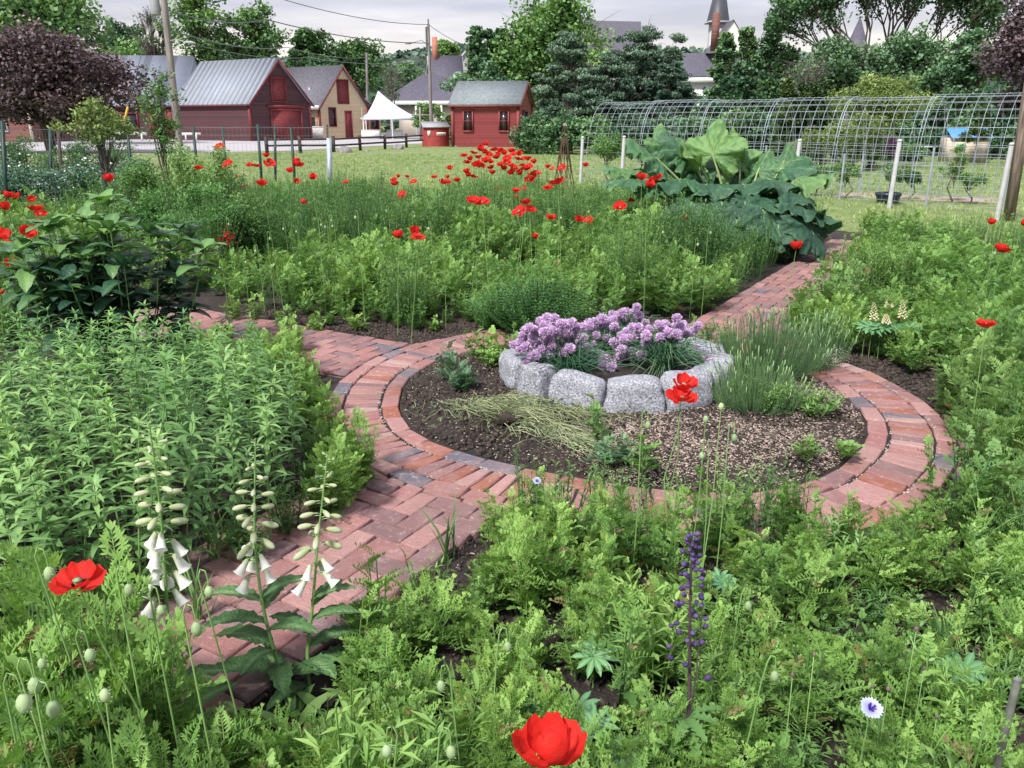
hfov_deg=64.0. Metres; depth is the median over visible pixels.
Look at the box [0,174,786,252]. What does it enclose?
meadow foliage
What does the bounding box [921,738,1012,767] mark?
broad leaf plant
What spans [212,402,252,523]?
lance leaf stem
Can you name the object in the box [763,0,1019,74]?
open tree
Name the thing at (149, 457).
lance leaf stem
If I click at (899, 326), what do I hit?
lupin leaf plant
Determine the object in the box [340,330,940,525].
joint gravel
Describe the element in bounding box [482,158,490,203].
poppy
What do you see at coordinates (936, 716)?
cornflower bud
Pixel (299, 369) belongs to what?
mugwort plant
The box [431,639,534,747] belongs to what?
cut leaf plant
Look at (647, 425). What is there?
poppy bud
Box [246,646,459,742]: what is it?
broad leaf clump
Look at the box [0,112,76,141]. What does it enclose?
brick building
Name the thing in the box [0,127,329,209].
wire fence
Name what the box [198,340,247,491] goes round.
lance leaf stem
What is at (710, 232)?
poppy bud
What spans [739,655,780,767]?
poppy bud
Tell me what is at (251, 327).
lance leaf stem
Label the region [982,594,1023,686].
cut leaf plant
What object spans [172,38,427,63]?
overhead cable
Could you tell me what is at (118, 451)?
lance leaf stem
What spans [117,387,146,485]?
lance leaf stem
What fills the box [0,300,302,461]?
lance leaf stand
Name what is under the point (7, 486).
lance leaf stem
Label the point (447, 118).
green tree
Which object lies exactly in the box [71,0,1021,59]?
sky
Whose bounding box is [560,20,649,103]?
slate roofed house
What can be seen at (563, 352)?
chive clump
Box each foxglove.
[134,408,238,736]
[202,438,343,698]
[266,451,364,710]
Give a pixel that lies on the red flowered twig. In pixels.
(225, 235)
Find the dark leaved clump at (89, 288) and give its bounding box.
[0,189,227,375]
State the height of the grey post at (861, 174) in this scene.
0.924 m
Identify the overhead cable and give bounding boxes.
[169,10,414,42]
[171,30,366,57]
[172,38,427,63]
[286,0,427,24]
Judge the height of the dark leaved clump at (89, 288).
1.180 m
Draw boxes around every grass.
[264,177,1023,237]
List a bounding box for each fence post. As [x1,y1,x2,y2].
[0,121,8,200]
[48,128,51,168]
[56,128,62,172]
[98,140,107,189]
[126,134,131,163]
[192,126,197,171]
[221,126,225,154]
[256,124,263,187]
[274,125,276,180]
[289,127,295,184]
[326,138,331,184]
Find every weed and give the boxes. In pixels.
[788,433,826,460]
[831,437,865,458]
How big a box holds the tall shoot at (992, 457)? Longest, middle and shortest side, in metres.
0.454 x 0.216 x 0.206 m
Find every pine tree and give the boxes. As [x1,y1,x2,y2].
[522,31,597,136]
[552,52,652,129]
[609,17,713,123]
[636,61,710,117]
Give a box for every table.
[361,130,380,138]
[386,130,402,138]
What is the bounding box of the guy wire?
[124,16,155,122]
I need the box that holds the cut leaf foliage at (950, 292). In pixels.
[781,207,1023,384]
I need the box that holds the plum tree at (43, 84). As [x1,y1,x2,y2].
[0,12,166,152]
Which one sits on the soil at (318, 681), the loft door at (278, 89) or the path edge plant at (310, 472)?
the path edge plant at (310, 472)
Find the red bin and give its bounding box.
[420,122,449,146]
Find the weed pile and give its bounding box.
[374,386,661,464]
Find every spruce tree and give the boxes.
[463,25,484,79]
[471,27,497,71]
[490,28,509,80]
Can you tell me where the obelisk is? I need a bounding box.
[554,123,574,191]
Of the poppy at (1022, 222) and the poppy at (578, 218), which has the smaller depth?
the poppy at (1022, 222)
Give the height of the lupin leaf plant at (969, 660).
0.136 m
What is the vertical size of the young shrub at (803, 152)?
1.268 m
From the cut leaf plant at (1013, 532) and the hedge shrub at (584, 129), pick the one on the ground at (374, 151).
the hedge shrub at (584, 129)
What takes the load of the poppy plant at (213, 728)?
on the soil at (318, 681)
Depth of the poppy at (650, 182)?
6.52 m
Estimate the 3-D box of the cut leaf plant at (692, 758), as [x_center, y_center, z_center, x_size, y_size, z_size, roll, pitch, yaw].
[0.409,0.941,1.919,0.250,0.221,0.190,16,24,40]
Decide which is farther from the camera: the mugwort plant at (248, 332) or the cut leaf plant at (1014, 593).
the mugwort plant at (248, 332)
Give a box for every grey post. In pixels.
[838,154,845,199]
[858,154,864,195]
[925,147,935,203]
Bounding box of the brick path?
[3,239,997,739]
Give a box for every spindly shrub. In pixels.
[796,255,868,320]
[802,250,871,300]
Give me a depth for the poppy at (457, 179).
10.21 m
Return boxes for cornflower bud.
[780,672,794,767]
[798,652,815,766]
[861,684,874,761]
[874,686,890,767]
[891,626,918,760]
[908,666,925,754]
[928,714,938,762]
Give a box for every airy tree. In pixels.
[153,0,233,64]
[212,0,294,59]
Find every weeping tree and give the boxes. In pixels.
[796,107,901,169]
[824,63,942,168]
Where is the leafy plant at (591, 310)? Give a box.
[567,292,612,322]
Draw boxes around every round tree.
[93,17,146,50]
[322,34,404,97]
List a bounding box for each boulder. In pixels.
[337,145,352,152]
[392,144,403,148]
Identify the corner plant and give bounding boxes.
[661,268,675,308]
[677,275,693,305]
[699,264,717,288]
[713,254,734,281]
[720,247,744,278]
[731,240,747,268]
[744,242,756,267]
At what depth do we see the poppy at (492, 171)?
10.18 m
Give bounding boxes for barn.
[90,55,196,138]
[170,58,314,140]
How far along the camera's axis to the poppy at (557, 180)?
6.69 m
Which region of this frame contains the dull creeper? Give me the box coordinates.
[777,379,849,416]
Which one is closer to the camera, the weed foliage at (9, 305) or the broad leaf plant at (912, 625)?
the broad leaf plant at (912, 625)
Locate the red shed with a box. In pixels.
[447,81,535,146]
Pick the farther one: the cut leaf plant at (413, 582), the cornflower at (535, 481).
the cornflower at (535, 481)
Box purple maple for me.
[971,0,1023,117]
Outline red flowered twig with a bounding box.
[121,226,237,256]
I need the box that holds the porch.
[311,105,320,137]
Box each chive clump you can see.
[509,312,621,378]
[575,313,655,362]
[595,313,720,377]
[607,303,658,333]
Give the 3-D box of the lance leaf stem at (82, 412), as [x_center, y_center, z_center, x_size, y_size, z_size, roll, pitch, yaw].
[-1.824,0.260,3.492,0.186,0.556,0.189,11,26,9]
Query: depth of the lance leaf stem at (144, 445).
3.25 m
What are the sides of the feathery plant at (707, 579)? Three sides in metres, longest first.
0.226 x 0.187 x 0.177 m
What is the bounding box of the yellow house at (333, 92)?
[287,65,380,137]
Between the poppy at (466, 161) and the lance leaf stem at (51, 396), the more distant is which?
the poppy at (466, 161)
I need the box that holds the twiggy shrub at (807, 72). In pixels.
[769,42,837,113]
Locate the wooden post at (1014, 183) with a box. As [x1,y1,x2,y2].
[1002,85,1023,221]
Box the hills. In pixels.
[283,53,1015,125]
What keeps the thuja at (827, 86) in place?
on the ground at (374, 151)
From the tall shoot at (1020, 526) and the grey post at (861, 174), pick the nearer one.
the tall shoot at (1020, 526)
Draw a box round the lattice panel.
[312,126,323,137]
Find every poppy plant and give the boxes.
[0,520,205,730]
[0,539,138,737]
[0,543,194,767]
[0,588,63,672]
[0,614,80,765]
[0,616,18,678]
[0,619,60,736]
[0,663,160,767]
[0,665,151,754]
[0,693,147,767]
[0,714,141,767]
[52,659,168,767]
[72,625,178,701]
[113,606,226,767]
[120,717,170,767]
[124,666,261,767]
[134,695,170,760]
[166,713,229,767]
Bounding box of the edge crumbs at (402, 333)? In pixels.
[239,300,972,416]
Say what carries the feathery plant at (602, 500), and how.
on the soil at (318, 681)
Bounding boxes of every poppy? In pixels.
[0,201,33,341]
[0,228,21,348]
[0,289,5,358]
[3,191,22,260]
[4,258,15,270]
[11,192,25,237]
[19,224,43,340]
[24,230,37,250]
[26,195,45,254]
[26,205,46,332]
[33,209,61,321]
[48,559,151,764]
[102,173,123,272]
[193,165,209,224]
[215,142,224,168]
[222,159,232,201]
[251,164,260,200]
[255,179,283,308]
[262,153,269,181]
[263,158,275,221]
[286,167,293,250]
[292,160,304,236]
[293,178,305,214]
[300,199,306,229]
[309,173,319,231]
[391,180,398,216]
[392,230,402,273]
[397,190,405,213]
[409,232,425,344]
[410,225,427,307]
[438,178,445,234]
[443,179,451,226]
[453,177,460,207]
[460,153,469,205]
[463,160,470,195]
[465,172,470,195]
[466,195,479,287]
[471,161,478,196]
[474,159,481,182]
[475,196,489,298]
[477,162,485,195]
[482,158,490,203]
[485,151,493,178]
[487,165,495,215]
[488,158,493,211]
[489,169,495,210]
[492,154,499,212]
[496,161,506,224]
[500,149,507,183]
[501,165,506,215]
[502,155,512,217]
[503,159,511,200]
[507,170,513,216]
[508,163,518,205]
[509,151,516,193]
[509,166,516,209]
[511,187,520,245]
[511,711,586,767]
[512,205,526,310]
[516,150,522,178]
[516,167,524,222]
[518,198,530,286]
[522,166,529,223]
[524,163,532,225]
[524,176,533,217]
[526,204,536,278]
[527,171,536,225]
[530,158,536,224]
[532,233,538,251]
[533,170,541,230]
[542,184,552,254]
[544,214,556,279]
[549,176,565,271]
[557,164,565,229]
[575,215,583,261]
[583,216,592,241]
[613,201,626,294]
[636,172,646,263]
[643,178,655,318]
[647,173,662,254]
[662,372,698,538]
[662,383,697,572]
[782,241,802,325]
[965,318,996,463]
[983,218,996,247]
[992,243,1010,300]
[1004,219,1023,297]
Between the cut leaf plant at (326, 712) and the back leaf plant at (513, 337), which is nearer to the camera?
the cut leaf plant at (326, 712)
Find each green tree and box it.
[46,96,139,206]
[410,100,444,128]
[444,114,450,144]
[791,21,889,118]
[862,19,954,122]
[908,27,1005,117]
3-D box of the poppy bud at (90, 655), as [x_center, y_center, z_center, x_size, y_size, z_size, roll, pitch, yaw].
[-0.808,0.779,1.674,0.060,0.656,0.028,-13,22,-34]
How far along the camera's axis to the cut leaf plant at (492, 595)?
2.70 m
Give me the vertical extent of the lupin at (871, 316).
0.387 m
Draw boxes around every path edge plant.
[75,553,163,622]
[136,548,200,603]
[200,510,261,549]
[228,519,270,561]
[264,462,309,534]
[289,441,341,487]
[293,421,328,468]
[297,471,338,513]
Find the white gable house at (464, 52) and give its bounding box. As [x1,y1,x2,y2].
[460,48,469,71]
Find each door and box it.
[148,110,158,138]
[165,109,174,138]
[269,77,287,102]
[270,109,303,140]
[344,111,352,137]
[974,144,985,162]
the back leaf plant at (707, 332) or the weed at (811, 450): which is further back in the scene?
the back leaf plant at (707, 332)
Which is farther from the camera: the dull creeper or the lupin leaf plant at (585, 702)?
the dull creeper
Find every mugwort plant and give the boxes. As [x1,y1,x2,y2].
[167,327,191,374]
[174,337,215,383]
[186,329,215,349]
[194,326,222,367]
[224,338,253,363]
[225,338,248,380]
[231,336,281,396]
[233,321,259,359]
[246,325,278,357]
[252,354,273,402]
[258,386,307,441]
[259,348,283,392]
[262,330,300,386]
[263,318,300,371]
[269,378,293,414]
[270,367,304,418]
[291,357,320,407]
[291,392,325,432]
[295,350,320,386]
[299,365,334,416]
[300,432,372,520]
[309,378,349,450]
[312,423,368,498]
[320,405,378,460]
[342,409,384,486]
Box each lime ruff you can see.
[169,314,192,349]
[209,310,234,338]
[210,319,235,350]
[273,311,307,349]
[279,327,294,350]
[280,336,316,379]
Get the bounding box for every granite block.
[499,349,526,372]
[500,351,525,388]
[517,361,556,399]
[548,369,606,409]
[603,374,665,413]
[660,368,713,411]
[677,337,713,349]
[693,360,731,402]
[700,343,726,358]
[709,352,733,381]
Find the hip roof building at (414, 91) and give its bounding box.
[387,74,456,135]
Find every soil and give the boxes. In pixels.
[0,227,1023,767]
[400,345,866,492]
[532,337,703,382]
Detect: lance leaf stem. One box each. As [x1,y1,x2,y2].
[0,361,33,446]
[0,362,13,429]
[0,374,43,545]
[0,383,27,498]
[0,387,63,532]
[0,391,65,545]
[0,395,50,501]
[0,408,29,496]
[0,413,34,545]
[0,414,24,510]
[0,449,68,573]
[0,472,51,638]
[0,485,27,566]
[0,514,23,622]
[0,541,8,631]
[11,346,79,481]
[13,457,85,615]
[14,393,53,494]
[15,350,53,467]
[16,426,73,537]
[17,456,85,566]
[18,441,87,562]
[19,492,66,612]
[31,360,81,517]
[33,396,89,545]
[34,378,68,478]
[37,436,114,572]
[41,346,110,510]
[45,387,83,507]
[59,382,99,483]
[59,394,136,563]
[65,435,98,557]
[66,345,136,531]
[67,368,112,475]
[67,472,133,581]
[72,343,126,454]
[77,396,108,475]
[80,348,129,483]
[86,381,146,556]
[91,415,127,505]
[99,402,144,527]
[105,411,172,609]
[107,420,150,506]
[108,347,155,472]
[111,308,165,453]
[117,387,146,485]
[117,448,185,589]
[122,341,172,493]
[130,423,189,562]
[131,350,188,531]
[132,421,172,502]
[139,405,178,502]
[142,347,221,533]
[143,357,188,534]
[156,362,218,509]
[159,352,215,518]
[159,412,218,562]
[167,374,180,473]
[168,364,204,467]
[176,351,212,443]
[177,387,227,522]
[181,392,217,486]
[184,426,231,555]
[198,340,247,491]
[203,373,257,499]
[209,378,265,515]
[210,367,238,481]
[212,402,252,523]
[215,446,261,561]
[221,338,253,456]
[228,381,264,475]
[231,358,269,504]
[235,321,282,485]
[235,352,288,469]
[239,332,271,465]
[242,407,291,539]
[244,364,293,501]
[250,393,296,497]
[271,349,307,487]
[277,363,312,475]
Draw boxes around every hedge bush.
[0,133,66,175]
[0,160,45,206]
[18,165,90,207]
[30,135,116,176]
[53,156,118,201]
[87,140,140,172]
[110,153,156,202]
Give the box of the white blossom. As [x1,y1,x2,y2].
[1,153,136,201]
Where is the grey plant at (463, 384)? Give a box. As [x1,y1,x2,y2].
[442,361,478,391]
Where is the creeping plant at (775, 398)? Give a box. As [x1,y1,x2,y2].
[728,373,797,413]
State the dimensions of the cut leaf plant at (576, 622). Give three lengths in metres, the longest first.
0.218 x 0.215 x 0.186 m
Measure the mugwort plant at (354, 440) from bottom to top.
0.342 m
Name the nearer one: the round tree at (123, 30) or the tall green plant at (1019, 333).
the tall green plant at (1019, 333)
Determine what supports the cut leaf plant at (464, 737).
on the soil at (318, 681)
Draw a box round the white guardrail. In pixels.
[114,132,200,140]
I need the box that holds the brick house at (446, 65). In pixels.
[427,37,464,105]
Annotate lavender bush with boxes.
[703,304,834,380]
[708,340,812,416]
[780,307,860,371]
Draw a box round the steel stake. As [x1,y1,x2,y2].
[993,677,1021,767]
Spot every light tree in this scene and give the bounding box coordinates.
[97,34,164,54]
[437,38,460,55]
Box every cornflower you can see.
[533,477,540,520]
[858,697,883,767]
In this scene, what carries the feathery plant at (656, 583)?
on the soil at (318, 681)
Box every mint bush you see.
[465,277,530,329]
[479,267,599,335]
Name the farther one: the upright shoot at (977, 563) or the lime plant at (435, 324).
the lime plant at (435, 324)
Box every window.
[119,113,139,129]
[328,107,336,126]
[370,120,379,129]
[462,110,473,131]
[498,110,508,131]
[523,110,527,120]
[956,143,964,151]
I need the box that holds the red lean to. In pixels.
[76,98,108,139]
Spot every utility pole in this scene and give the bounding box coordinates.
[149,0,195,157]
[365,53,368,100]
[405,19,432,121]
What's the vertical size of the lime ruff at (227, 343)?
0.330 m
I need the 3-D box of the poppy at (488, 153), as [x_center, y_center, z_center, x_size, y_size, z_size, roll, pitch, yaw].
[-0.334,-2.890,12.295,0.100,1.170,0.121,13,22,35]
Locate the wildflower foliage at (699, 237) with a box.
[0,160,833,312]
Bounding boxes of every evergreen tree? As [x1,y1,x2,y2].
[704,59,766,119]
[705,31,736,118]
[735,26,763,91]
[754,20,789,141]
[756,45,803,123]
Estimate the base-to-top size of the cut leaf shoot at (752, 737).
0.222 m
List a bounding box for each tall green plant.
[927,351,972,414]
[936,320,1016,411]
[938,365,988,434]
[962,304,1023,365]
[964,328,1023,385]
[970,332,1023,393]
[970,345,995,401]
[972,363,1023,426]
[976,400,993,430]
[983,376,1009,416]
[994,314,1023,376]
[1005,349,1023,398]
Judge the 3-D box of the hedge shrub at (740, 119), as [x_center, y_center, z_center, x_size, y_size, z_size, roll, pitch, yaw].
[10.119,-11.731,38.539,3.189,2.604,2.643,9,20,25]
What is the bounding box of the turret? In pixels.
[838,18,867,122]
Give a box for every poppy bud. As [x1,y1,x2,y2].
[3,672,33,767]
[16,657,51,767]
[29,639,50,759]
[34,547,93,727]
[34,680,61,767]
[75,629,119,767]
[98,687,114,767]
[116,565,150,766]
[149,586,181,764]
[182,604,212,767]
[197,569,240,728]
[219,261,228,315]
[243,256,249,310]
[254,244,264,311]
[267,231,276,324]
[318,218,325,313]
[324,220,333,302]
[354,210,364,321]
[379,239,382,287]
[380,725,397,767]
[427,222,433,298]
[436,664,459,767]
[436,726,455,767]
[443,226,447,317]
[487,627,512,752]
[558,212,561,259]
[632,409,650,570]
[688,416,709,570]
[689,240,698,317]
[699,440,708,560]
[701,226,711,315]
[702,403,724,567]
[716,422,736,566]
[730,587,751,664]
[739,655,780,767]
[984,247,995,299]
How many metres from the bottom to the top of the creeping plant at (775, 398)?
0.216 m
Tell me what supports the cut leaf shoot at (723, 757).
on the soil at (318, 681)
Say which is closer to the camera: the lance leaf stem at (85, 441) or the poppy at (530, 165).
the lance leaf stem at (85, 441)
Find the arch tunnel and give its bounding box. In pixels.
[585,92,1023,207]
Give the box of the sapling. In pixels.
[132,62,186,210]
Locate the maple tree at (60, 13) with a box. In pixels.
[0,0,118,144]
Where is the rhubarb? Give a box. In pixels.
[601,118,842,262]
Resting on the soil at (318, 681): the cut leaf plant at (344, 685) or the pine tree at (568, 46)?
the cut leaf plant at (344, 685)
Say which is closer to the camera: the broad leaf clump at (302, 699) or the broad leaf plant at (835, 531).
the broad leaf clump at (302, 699)
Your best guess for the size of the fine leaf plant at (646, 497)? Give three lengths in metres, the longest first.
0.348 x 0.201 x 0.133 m
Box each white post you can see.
[579,136,583,183]
[621,136,625,168]
[796,139,801,155]
[887,139,901,208]
[994,142,1013,219]
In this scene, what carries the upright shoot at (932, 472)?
on the soil at (318, 681)
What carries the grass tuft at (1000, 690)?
on the soil at (318, 681)
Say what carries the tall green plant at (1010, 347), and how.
on the soil at (318, 681)
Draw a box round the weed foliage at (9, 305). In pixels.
[0,199,187,350]
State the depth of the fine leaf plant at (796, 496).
3.03 m
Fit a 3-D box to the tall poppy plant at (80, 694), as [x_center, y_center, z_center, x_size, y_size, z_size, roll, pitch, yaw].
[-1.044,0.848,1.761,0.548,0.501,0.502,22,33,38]
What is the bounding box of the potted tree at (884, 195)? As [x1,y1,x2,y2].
[875,161,902,203]
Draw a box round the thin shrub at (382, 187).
[376,167,388,200]
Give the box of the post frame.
[411,107,434,138]
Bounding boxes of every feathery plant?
[471,536,522,612]
[473,525,548,605]
[476,487,514,543]
[487,515,532,561]
[491,483,563,537]
[516,465,558,519]
[517,506,554,560]
[520,524,580,610]
[531,501,590,572]
[536,536,575,582]
[538,492,581,551]
[567,521,615,593]
[568,489,608,550]
[572,555,616,609]
[576,542,617,581]
[580,475,622,541]
[591,507,630,566]
[599,483,671,583]
[606,556,641,603]
[643,571,671,615]
[648,506,681,543]
[666,554,715,613]
[674,466,748,567]
[701,473,761,547]
[713,525,772,579]
[732,569,783,624]
[735,534,799,596]
[760,470,820,559]
[760,529,851,626]
[766,531,810,575]
[783,487,831,563]
[785,516,861,598]
[787,553,811,594]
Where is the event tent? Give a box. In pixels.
[363,91,414,138]
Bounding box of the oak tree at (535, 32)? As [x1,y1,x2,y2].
[488,0,618,103]
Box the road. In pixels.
[0,133,421,152]
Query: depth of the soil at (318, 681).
3.33 m
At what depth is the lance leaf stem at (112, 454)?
3.49 m
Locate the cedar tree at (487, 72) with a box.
[439,59,510,91]
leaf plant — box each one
[229,698,293,767]
[284,718,389,767]
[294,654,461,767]
[294,679,454,767]
[306,684,366,766]
[331,625,451,712]
[332,622,401,697]
[335,678,410,764]
[336,542,410,645]
[343,567,470,676]
[381,657,449,733]
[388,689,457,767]
[390,713,474,765]
[397,546,455,634]
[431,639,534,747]
[434,338,468,379]
[444,575,506,623]
[444,591,489,657]
[451,706,483,752]
[453,748,536,767]
[455,601,556,692]
[471,507,569,618]
[474,654,579,758]
[492,335,506,350]
[494,606,559,673]
[495,721,591,767]
[501,321,518,348]
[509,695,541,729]
[510,444,547,520]
[513,690,624,767]
[518,667,603,753]
[523,459,567,538]
[550,606,604,681]
[552,442,597,528]
[558,713,615,765]
[562,688,600,716]
[563,560,663,653]
[571,632,619,687]
[575,491,598,550]
[578,701,620,745]
[579,587,638,634]
[582,749,633,767]
[584,434,638,516]
[589,727,660,767]
[594,563,695,700]
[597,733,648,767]
[599,450,615,470]
[600,625,624,664]
[602,673,654,736]
[606,590,654,646]
[608,457,651,569]
[620,462,658,535]
[636,564,711,637]
[639,595,703,686]
[641,747,715,767]
[649,692,684,746]
[659,624,720,691]
[660,472,689,524]
[667,650,781,750]
[669,595,749,681]
[673,640,733,714]
[681,314,699,337]
[682,756,708,767]
[683,702,744,766]
[698,316,719,343]
[700,576,756,635]
[700,651,757,694]
[705,567,736,601]
[710,454,753,545]
[710,572,737,601]
[714,322,737,349]
[716,615,798,698]
[723,453,761,534]
[727,592,789,645]
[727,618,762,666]
[739,620,882,756]
[740,480,776,555]
[743,667,799,744]
[754,447,793,533]
[770,600,819,660]
[777,627,851,692]
[782,459,813,535]
[783,722,831,767]
[804,620,887,698]
[813,505,872,578]
[816,606,883,666]
[819,588,861,626]
[823,496,926,563]
[826,678,977,767]
[843,618,925,727]
[846,534,921,602]
[847,532,901,586]
[848,577,902,631]
[851,321,875,354]
[851,726,905,767]
[852,717,891,745]
[859,320,886,357]
[859,624,894,649]
[868,506,957,595]
[871,323,893,359]
[872,756,905,767]
[882,321,909,353]
[885,655,1016,767]
[886,631,945,692]
[888,585,932,607]
[889,595,931,627]
[897,606,931,646]
[898,322,922,355]
[902,647,951,719]
[907,492,945,534]
[910,631,964,678]
[917,746,948,767]
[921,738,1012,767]
[924,528,1002,601]
[926,612,965,637]
[928,464,1003,546]
[930,641,1013,765]
[934,549,961,578]
[937,649,988,691]
[941,657,1023,744]
[944,718,1023,767]
[946,580,1022,652]
[954,537,1023,585]
[958,500,1023,556]
[959,635,997,691]
[964,525,1006,574]
[979,555,1023,605]
[982,531,1023,604]
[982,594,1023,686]
[983,570,1023,610]
[983,587,1006,625]
[993,517,1023,554]
[995,649,1023,710]
[996,743,1023,767]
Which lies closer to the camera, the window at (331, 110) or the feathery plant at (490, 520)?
the feathery plant at (490, 520)
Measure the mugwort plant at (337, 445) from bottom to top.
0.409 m
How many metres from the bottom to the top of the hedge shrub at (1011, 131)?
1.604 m
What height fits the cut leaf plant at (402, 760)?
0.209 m
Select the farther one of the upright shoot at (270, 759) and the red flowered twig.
the red flowered twig
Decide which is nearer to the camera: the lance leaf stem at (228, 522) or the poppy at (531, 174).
the lance leaf stem at (228, 522)
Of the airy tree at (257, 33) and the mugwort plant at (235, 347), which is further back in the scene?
the airy tree at (257, 33)
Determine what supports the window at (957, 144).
in the playhouse
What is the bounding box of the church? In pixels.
[682,0,739,105]
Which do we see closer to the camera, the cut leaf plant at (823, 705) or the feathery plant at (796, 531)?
the cut leaf plant at (823, 705)
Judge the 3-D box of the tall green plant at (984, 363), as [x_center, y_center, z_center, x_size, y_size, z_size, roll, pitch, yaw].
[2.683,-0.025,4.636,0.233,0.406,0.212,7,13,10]
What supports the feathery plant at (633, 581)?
on the soil at (318, 681)
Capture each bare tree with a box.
[123,4,184,54]
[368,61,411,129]
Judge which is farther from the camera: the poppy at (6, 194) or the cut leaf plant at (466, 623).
the poppy at (6, 194)
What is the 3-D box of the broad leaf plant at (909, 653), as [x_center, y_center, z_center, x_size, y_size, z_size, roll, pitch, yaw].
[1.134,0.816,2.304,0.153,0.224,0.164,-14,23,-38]
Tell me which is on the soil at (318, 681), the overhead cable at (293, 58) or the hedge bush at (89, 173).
the hedge bush at (89, 173)
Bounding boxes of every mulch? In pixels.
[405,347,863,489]
[832,193,997,202]
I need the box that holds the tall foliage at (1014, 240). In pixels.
[800,198,1023,299]
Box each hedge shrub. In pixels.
[507,109,557,153]
[530,109,590,154]
[567,113,619,153]
[604,113,655,155]
[618,111,689,137]
[665,109,713,141]
[690,105,759,148]
[727,109,789,152]
[812,122,856,160]
[865,122,932,161]
[898,113,943,155]
[922,98,967,155]
[942,104,993,131]
[987,126,1007,158]
[988,107,1018,158]
[1000,124,1016,156]
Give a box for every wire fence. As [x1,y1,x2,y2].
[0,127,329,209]
[583,142,1006,216]
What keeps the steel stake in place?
on the soil at (318, 681)
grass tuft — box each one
[161,553,229,620]
[186,475,253,561]
[411,486,462,564]
[604,477,636,521]
[813,545,863,605]
[829,660,881,735]
[876,694,921,743]
[926,601,984,648]
[949,479,1022,553]
[977,616,1023,708]
[989,483,1023,528]
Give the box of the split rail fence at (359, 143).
[264,134,422,152]
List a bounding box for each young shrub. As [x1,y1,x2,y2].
[588,131,630,179]
[625,138,645,167]
[791,132,813,155]
[810,164,837,195]
[830,161,861,197]
[858,137,888,166]
[881,135,901,161]
[885,168,923,198]
[901,141,929,162]
[937,144,969,201]
[955,171,990,203]
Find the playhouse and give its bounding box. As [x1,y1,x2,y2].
[937,128,991,163]
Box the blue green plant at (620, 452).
[579,423,638,466]
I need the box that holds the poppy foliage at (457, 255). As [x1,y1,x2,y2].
[0,184,810,331]
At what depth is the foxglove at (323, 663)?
2.35 m
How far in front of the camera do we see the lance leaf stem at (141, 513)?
2.76 m
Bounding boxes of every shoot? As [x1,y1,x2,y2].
[218,701,287,767]
[242,729,290,767]
[247,751,294,767]
[255,718,315,765]
[267,708,350,767]
[324,742,393,767]
[330,580,389,681]
[344,627,404,766]
[365,675,402,717]
[374,601,404,639]
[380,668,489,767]
[443,740,475,767]
[447,559,493,633]
[449,694,528,767]
[475,697,514,767]
[484,635,543,716]
[495,486,540,548]
[503,555,547,624]
[529,670,572,717]
[549,578,586,638]
[556,505,589,575]
[575,603,616,685]
[579,510,631,604]
[580,747,617,767]
[584,393,609,438]
[587,581,656,717]
[611,724,651,767]
[623,434,662,480]
[628,679,695,767]
[628,707,680,767]
[635,576,673,643]
[639,573,675,614]
[650,485,692,586]
[664,615,707,681]
[668,505,701,571]
[681,681,749,767]
[689,727,775,767]
[707,584,737,631]
[723,697,776,767]
[734,643,771,705]
[749,601,785,651]
[751,728,803,767]
[751,758,774,767]
[781,540,833,634]
[826,489,866,554]
[834,745,868,767]
[835,697,881,767]
[873,600,907,662]
[888,632,942,738]
[889,493,933,595]
[912,434,946,532]
[918,656,977,708]
[926,498,953,559]
[932,556,994,649]
[934,410,986,504]
[934,594,969,679]
[938,438,1013,544]
[941,379,1023,458]
[943,701,1018,767]
[949,497,994,577]
[951,410,1010,490]
[957,432,1021,528]
[961,395,1023,495]
[967,639,1023,762]
[976,449,1023,531]
[990,468,1021,516]
[991,476,1023,536]
[993,371,1023,453]
[993,434,1023,504]
[993,448,1023,528]
[1005,558,1023,598]
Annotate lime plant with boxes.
[219,288,243,319]
[240,290,265,319]
[271,304,295,326]
[302,311,327,330]
[315,310,337,325]
[343,313,369,330]
[421,314,442,331]
[461,321,500,360]
[474,325,505,367]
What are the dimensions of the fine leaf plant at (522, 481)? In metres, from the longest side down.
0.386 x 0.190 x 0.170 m
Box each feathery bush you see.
[147,176,249,281]
[235,174,319,259]
[317,170,397,247]
[374,242,436,326]
[591,201,685,308]
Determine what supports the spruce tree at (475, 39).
on the ground at (374, 151)
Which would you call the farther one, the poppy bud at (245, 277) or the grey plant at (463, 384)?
the poppy bud at (245, 277)
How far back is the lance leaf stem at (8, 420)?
3.36 m
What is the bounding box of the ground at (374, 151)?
[0,126,1023,248]
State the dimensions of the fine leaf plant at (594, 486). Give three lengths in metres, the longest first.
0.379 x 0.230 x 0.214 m
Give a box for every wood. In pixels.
[195,42,1006,121]
[361,60,1018,131]
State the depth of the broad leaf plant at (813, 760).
2.02 m
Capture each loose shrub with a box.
[104,156,180,232]
[115,183,178,249]
[137,140,220,221]
[155,180,243,254]
[197,145,266,227]
[221,190,288,252]
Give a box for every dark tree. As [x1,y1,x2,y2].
[218,40,294,67]
[285,26,332,66]
[294,49,336,66]
[375,61,431,105]
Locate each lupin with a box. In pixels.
[639,531,728,764]
[861,303,878,352]
[874,314,890,355]
[893,299,907,341]
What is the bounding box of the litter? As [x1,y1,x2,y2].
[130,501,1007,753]
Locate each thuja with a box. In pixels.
[768,75,798,156]
[788,81,813,155]
[804,80,826,157]
[812,79,838,164]
[958,107,993,164]

